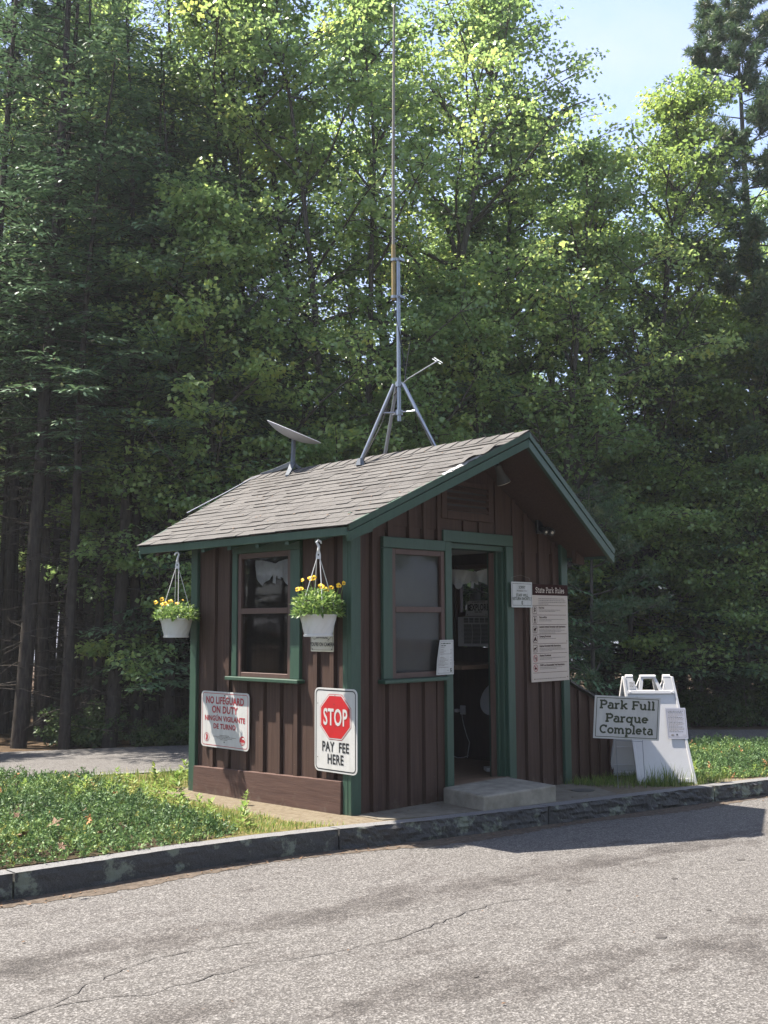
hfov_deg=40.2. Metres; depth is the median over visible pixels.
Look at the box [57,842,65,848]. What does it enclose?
dry leaf
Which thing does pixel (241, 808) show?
weed
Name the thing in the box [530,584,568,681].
rules board
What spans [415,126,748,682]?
maple tree
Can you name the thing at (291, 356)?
hemlock tree
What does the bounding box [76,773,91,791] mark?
weed
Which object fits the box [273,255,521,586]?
maple tree
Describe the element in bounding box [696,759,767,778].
soil
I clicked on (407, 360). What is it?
whip aerial
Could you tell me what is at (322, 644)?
camera notice sign
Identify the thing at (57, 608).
hemlock tree
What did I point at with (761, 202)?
forest tree
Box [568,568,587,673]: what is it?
sapling
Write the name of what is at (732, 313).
maple tree
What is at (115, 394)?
hemlock tree
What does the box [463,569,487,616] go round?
sapling
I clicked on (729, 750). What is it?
juniper ground cover
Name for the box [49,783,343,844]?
grass
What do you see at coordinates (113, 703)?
hemlock tree
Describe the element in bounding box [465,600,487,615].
explore plate
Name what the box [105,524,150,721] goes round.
hemlock tree
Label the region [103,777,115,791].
weed
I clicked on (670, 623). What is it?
forest tree
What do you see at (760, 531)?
hemlock tree
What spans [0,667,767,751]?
ground
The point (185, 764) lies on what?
weed
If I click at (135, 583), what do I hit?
hemlock tree
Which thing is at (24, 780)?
weed
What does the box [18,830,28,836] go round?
dry leaf
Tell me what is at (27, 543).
forest tree
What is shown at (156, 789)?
weed
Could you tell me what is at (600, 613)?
pine tree
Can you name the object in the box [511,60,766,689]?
maple tree
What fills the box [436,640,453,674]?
fee card
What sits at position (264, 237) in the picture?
forest tree
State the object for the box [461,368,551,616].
forest tree
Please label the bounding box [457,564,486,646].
window
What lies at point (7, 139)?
hemlock tree
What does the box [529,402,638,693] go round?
forest tree
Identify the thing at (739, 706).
undergrowth bush
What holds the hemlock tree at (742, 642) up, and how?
on the ground at (33, 744)
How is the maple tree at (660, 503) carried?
on the ground at (33, 744)
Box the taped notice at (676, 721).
[665,708,687,738]
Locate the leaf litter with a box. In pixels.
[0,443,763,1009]
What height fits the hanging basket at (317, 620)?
0.757 m
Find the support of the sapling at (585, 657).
on the ground at (33, 744)
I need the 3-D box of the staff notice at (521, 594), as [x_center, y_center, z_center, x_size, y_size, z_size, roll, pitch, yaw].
[1.180,0.681,9.046,0.025,0.280,0.288,-6,-9,45]
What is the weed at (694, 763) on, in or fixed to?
on the soil at (730, 775)
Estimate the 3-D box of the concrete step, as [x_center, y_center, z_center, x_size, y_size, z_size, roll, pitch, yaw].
[0.896,2.234,8.162,0.569,0.200,0.890,-6,-9,45]
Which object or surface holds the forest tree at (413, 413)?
on the ground at (33, 744)
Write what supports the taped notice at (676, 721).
attached to the sandwich board at (665, 750)
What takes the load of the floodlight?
attached to the ticket booth
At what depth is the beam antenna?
9.16 m
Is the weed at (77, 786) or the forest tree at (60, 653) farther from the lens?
the forest tree at (60, 653)
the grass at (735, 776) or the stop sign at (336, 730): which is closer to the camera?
the stop sign at (336, 730)
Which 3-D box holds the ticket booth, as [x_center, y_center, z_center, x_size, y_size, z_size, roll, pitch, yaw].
[-0.117,1.026,9.348,3.529,3.102,3.089,-6,-9,45]
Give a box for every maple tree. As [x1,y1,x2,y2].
[0,0,287,726]
[1,0,386,722]
[7,0,466,522]
[40,406,221,719]
[63,173,383,697]
[139,0,609,490]
[224,436,356,486]
[226,0,618,441]
[271,0,649,440]
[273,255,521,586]
[325,407,435,463]
[342,90,656,646]
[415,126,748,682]
[475,175,720,695]
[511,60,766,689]
[531,380,713,695]
[563,286,767,724]
[568,434,762,689]
[637,275,767,696]
[673,448,767,721]
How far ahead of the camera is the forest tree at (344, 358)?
32.18 m
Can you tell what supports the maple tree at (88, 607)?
on the ground at (33, 744)
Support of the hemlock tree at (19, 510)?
on the ground at (33, 744)
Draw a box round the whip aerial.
[405,341,410,379]
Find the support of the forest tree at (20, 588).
on the ground at (33, 744)
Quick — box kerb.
[0,768,767,900]
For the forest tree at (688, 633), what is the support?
on the ground at (33, 744)
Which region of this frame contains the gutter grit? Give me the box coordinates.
[0,795,767,907]
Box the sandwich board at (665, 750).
[611,674,696,784]
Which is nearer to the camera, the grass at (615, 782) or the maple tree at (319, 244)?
the grass at (615, 782)
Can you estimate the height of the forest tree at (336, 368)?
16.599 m
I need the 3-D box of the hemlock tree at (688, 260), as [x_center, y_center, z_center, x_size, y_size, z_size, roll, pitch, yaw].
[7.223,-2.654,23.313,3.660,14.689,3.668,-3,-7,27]
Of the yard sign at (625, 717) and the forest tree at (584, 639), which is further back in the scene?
the forest tree at (584, 639)
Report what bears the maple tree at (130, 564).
on the ground at (33, 744)
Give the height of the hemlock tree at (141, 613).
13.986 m
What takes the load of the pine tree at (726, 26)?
on the ground at (33, 744)
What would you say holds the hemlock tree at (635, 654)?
on the ground at (33, 744)
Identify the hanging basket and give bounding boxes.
[152,551,200,637]
[289,538,345,636]
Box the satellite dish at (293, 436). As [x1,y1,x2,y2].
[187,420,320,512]
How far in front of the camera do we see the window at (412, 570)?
8.14 m
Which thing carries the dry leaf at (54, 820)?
on the grass at (75, 826)
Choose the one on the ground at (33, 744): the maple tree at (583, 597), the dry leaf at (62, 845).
the maple tree at (583, 597)
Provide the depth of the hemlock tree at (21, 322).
20.10 m
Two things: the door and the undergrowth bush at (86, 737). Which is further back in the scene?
the undergrowth bush at (86, 737)
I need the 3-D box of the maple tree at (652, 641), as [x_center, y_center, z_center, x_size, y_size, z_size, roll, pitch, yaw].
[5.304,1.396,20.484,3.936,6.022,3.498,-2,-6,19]
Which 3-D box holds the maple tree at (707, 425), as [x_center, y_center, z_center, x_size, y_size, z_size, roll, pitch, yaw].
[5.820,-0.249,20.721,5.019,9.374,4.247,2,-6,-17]
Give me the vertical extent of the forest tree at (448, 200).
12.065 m
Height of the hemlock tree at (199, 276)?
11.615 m
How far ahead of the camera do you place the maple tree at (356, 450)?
17.12 m
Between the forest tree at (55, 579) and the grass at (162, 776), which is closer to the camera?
the grass at (162, 776)
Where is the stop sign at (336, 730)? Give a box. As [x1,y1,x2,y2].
[315,687,357,774]
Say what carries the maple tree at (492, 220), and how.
on the ground at (33, 744)
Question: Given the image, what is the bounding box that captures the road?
[0,729,767,1023]
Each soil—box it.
[0,781,230,868]
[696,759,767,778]
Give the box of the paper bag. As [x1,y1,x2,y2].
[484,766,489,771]
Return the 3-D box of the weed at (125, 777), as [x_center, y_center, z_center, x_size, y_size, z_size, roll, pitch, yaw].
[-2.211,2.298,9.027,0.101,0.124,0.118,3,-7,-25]
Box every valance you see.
[255,559,287,585]
[452,569,486,588]
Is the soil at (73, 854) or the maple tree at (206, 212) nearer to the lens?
the soil at (73, 854)
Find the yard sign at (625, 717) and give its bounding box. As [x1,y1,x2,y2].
[593,695,660,788]
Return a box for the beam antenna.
[403,357,442,382]
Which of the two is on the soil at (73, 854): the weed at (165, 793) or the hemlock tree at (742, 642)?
the weed at (165, 793)
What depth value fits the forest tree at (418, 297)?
28.33 m
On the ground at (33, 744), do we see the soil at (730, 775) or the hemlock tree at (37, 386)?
the hemlock tree at (37, 386)
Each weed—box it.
[18,776,29,789]
[72,784,82,797]
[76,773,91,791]
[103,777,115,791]
[113,766,124,779]
[124,772,131,784]
[128,774,140,791]
[141,777,152,796]
[145,781,162,799]
[147,761,161,780]
[157,778,165,789]
[157,787,168,803]
[165,768,189,796]
[167,789,178,804]
[174,791,192,810]
[180,759,188,772]
[194,793,203,807]
[203,795,217,813]
[233,800,259,826]
[693,759,698,772]
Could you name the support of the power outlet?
attached to the ticket booth
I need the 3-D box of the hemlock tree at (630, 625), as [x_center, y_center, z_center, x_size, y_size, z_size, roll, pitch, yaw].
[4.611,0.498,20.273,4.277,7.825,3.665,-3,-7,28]
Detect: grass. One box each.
[0,784,179,863]
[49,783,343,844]
[94,767,187,792]
[563,769,731,787]
[645,760,699,786]
[699,752,766,779]
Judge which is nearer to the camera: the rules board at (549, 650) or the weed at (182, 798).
the weed at (182, 798)
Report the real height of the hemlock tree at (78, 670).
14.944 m
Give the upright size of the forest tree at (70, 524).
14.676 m
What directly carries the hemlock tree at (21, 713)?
on the ground at (33, 744)
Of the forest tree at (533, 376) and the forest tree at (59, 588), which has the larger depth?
the forest tree at (533, 376)
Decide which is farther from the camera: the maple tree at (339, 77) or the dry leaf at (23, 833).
the maple tree at (339, 77)
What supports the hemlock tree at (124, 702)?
on the ground at (33, 744)
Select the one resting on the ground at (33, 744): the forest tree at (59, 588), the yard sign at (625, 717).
the forest tree at (59, 588)
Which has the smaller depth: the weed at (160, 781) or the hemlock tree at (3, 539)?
the weed at (160, 781)
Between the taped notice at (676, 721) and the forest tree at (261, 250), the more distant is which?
the forest tree at (261, 250)
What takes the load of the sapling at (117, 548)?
on the ground at (33, 744)
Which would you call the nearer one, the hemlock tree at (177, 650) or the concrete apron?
the concrete apron
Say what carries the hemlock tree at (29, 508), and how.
on the ground at (33, 744)
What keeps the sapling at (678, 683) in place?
on the ground at (33, 744)
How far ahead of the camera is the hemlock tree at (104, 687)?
20.54 m
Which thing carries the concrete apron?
on the traffic island
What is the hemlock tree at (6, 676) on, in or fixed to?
on the ground at (33, 744)
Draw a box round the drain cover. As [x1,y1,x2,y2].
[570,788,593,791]
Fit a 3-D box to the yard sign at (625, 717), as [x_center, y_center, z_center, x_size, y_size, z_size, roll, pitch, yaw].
[2.091,2.024,9.068,0.583,0.886,0.158,0,-6,0]
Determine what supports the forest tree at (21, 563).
on the ground at (33, 744)
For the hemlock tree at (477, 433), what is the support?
on the ground at (33, 744)
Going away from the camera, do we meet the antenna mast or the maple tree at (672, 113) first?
the antenna mast
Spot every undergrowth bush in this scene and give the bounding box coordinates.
[33,695,130,747]
[124,712,188,746]
[150,709,188,745]
[676,674,723,726]
[680,701,699,723]
[683,655,767,727]
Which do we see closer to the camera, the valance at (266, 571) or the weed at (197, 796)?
the weed at (197, 796)
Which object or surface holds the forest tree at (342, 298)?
on the ground at (33, 744)
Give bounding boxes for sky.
[0,0,767,661]
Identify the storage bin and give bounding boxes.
[570,680,619,781]
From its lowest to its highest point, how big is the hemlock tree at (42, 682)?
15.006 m
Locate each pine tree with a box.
[0,0,237,728]
[567,475,675,694]
[581,0,767,590]
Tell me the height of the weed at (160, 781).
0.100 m
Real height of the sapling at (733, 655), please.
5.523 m
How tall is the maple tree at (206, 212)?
8.749 m
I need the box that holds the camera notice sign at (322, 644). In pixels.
[310,630,333,651]
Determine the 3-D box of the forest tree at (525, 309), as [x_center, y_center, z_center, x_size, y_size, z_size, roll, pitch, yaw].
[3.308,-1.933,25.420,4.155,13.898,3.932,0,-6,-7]
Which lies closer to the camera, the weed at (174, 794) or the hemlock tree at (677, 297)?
the weed at (174, 794)
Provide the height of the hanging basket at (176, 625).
0.777 m
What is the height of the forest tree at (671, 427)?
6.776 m
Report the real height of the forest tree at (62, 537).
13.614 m
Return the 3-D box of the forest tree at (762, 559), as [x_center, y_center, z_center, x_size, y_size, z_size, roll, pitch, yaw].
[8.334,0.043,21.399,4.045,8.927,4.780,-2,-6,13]
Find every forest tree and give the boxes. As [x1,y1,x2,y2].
[0,0,155,617]
[0,61,112,722]
[0,77,119,709]
[0,159,27,633]
[0,347,51,573]
[0,450,67,610]
[1,178,66,696]
[1,484,143,684]
[25,509,69,555]
[28,45,144,696]
[163,20,229,205]
[177,59,326,444]
[212,12,343,446]
[253,194,360,460]
[274,5,417,414]
[320,328,376,377]
[325,229,386,419]
[356,193,542,435]
[361,326,473,442]
[375,244,518,416]
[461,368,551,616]
[493,170,568,429]
[515,358,565,431]
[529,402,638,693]
[568,593,641,673]
[573,415,694,687]
[612,545,721,691]
[661,506,765,694]
[685,590,765,684]
[706,354,767,600]
[726,188,767,594]
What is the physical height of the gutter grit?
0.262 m
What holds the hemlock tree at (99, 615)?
on the ground at (33, 744)
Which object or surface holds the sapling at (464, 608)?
on the ground at (33, 744)
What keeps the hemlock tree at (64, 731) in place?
on the ground at (33, 744)
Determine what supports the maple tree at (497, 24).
on the ground at (33, 744)
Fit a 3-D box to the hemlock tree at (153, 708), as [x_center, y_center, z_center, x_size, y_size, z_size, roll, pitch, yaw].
[-3.430,-1.327,17.144,4.043,10.288,4.272,0,-6,1]
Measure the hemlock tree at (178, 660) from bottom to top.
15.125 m
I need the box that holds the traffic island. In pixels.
[0,772,767,869]
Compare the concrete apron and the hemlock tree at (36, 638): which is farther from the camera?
the hemlock tree at (36, 638)
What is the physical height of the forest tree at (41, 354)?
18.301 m
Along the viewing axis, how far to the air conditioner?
10.04 m
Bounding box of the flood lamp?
[494,463,509,485]
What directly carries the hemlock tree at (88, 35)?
on the ground at (33, 744)
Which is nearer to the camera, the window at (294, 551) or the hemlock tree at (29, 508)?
the window at (294, 551)
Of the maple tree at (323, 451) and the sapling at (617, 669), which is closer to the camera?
the maple tree at (323, 451)
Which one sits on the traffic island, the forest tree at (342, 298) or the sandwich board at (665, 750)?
the sandwich board at (665, 750)
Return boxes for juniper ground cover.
[0,764,237,868]
[687,732,767,777]
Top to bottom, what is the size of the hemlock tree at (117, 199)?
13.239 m
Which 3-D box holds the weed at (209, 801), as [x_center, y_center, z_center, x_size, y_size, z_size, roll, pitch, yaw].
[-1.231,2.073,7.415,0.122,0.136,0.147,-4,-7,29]
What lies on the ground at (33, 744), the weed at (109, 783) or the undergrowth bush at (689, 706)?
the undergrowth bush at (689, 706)
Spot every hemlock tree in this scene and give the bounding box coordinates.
[0,0,78,721]
[0,0,102,734]
[0,0,129,733]
[0,0,159,696]
[0,0,172,741]
[0,0,202,748]
[0,12,68,694]
[0,36,239,749]
[0,41,285,745]
[0,114,64,708]
[0,127,231,728]
[0,190,63,722]
[0,191,31,632]
[0,445,84,701]
[2,28,148,716]
[3,1,280,747]
[9,0,148,709]
[25,68,185,709]
[26,103,261,729]
[28,60,313,731]
[34,125,292,732]
[41,45,107,716]
[50,69,322,722]
[56,0,176,737]
[57,173,113,703]
[69,492,122,714]
[72,270,314,720]
[78,0,281,720]
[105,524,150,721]
[107,66,165,717]
[109,88,257,714]
[181,313,360,686]
[432,333,620,695]
[569,343,737,695]
[584,197,715,680]
[610,338,767,713]
[620,75,767,701]
[627,115,720,688]
[662,318,767,684]
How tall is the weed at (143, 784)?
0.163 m
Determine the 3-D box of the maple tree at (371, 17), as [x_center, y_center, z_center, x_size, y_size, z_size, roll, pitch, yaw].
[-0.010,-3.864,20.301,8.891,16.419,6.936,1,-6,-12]
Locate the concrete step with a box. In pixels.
[443,777,555,810]
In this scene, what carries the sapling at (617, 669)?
on the ground at (33, 744)
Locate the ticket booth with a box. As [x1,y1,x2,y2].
[137,430,615,815]
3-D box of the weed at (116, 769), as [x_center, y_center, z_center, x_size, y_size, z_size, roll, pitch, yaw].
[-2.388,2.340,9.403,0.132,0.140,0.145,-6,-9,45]
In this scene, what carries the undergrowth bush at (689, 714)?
on the ground at (33, 744)
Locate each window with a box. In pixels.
[225,540,304,683]
[378,536,448,683]
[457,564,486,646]
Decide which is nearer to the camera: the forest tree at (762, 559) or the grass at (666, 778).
the grass at (666, 778)
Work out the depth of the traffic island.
7.84 m
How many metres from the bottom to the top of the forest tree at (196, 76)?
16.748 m
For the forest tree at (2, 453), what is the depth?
22.95 m
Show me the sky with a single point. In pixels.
(645, 40)
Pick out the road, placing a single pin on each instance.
(640, 920)
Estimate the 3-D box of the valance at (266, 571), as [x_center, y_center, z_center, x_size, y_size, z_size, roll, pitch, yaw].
[-0.870,0.484,8.400,0.500,0.213,0.027,-6,-9,45]
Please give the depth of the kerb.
6.88 m
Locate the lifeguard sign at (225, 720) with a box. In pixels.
[201,691,249,750]
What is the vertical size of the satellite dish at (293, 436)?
0.966 m
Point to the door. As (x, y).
(490, 555)
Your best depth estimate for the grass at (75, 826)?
6.55 m
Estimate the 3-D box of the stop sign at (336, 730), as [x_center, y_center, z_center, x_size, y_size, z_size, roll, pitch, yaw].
[-0.353,1.590,7.643,0.457,0.605,0.011,-6,-9,45]
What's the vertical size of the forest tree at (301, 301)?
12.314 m
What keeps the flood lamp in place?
attached to the ticket booth
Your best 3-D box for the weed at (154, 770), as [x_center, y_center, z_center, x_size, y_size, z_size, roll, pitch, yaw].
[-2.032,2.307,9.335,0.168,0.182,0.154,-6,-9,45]
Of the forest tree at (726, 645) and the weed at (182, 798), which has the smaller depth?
the weed at (182, 798)
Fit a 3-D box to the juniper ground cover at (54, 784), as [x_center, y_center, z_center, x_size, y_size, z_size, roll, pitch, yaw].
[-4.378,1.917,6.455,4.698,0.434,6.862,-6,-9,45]
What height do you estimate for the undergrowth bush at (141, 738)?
0.552 m
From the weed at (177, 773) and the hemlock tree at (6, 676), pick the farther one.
the hemlock tree at (6, 676)
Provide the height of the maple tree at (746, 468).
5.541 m
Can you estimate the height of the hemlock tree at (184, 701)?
11.373 m
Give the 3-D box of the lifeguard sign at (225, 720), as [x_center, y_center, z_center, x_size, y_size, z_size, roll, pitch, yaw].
[-1.308,1.709,8.620,0.650,0.457,0.008,-6,-9,45]
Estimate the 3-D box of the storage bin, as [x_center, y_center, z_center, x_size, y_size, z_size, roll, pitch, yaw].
[1.659,2.129,10.101,1.000,1.092,0.907,-6,-9,45]
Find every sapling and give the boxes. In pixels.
[78,510,152,607]
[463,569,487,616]
[463,586,487,616]
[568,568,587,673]
[570,604,619,681]
[586,632,661,681]
[633,590,730,695]
[689,523,767,695]
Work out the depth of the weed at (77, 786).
8.06 m
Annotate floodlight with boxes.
[535,520,554,535]
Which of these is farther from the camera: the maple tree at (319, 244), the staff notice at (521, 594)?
the maple tree at (319, 244)
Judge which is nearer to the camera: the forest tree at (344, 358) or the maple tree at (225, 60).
the maple tree at (225, 60)
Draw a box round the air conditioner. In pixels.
[458,617,487,646]
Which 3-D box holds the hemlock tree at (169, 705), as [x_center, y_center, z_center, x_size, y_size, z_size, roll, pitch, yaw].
[-3.340,-1.754,16.206,4.528,10.905,4.286,0,-6,-7]
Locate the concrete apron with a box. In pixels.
[357,783,618,819]
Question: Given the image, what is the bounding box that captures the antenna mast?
[355,4,435,465]
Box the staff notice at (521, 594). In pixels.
[511,575,531,607]
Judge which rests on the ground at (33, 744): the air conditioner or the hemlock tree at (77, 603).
the hemlock tree at (77, 603)
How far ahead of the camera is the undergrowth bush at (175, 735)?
15.01 m
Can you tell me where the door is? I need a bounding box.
[488,553,496,775]
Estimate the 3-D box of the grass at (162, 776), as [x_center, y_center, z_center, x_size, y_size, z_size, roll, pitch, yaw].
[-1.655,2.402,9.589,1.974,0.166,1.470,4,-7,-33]
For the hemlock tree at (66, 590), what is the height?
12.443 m
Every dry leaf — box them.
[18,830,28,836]
[47,817,62,828]
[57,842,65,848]
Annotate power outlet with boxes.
[454,705,469,757]

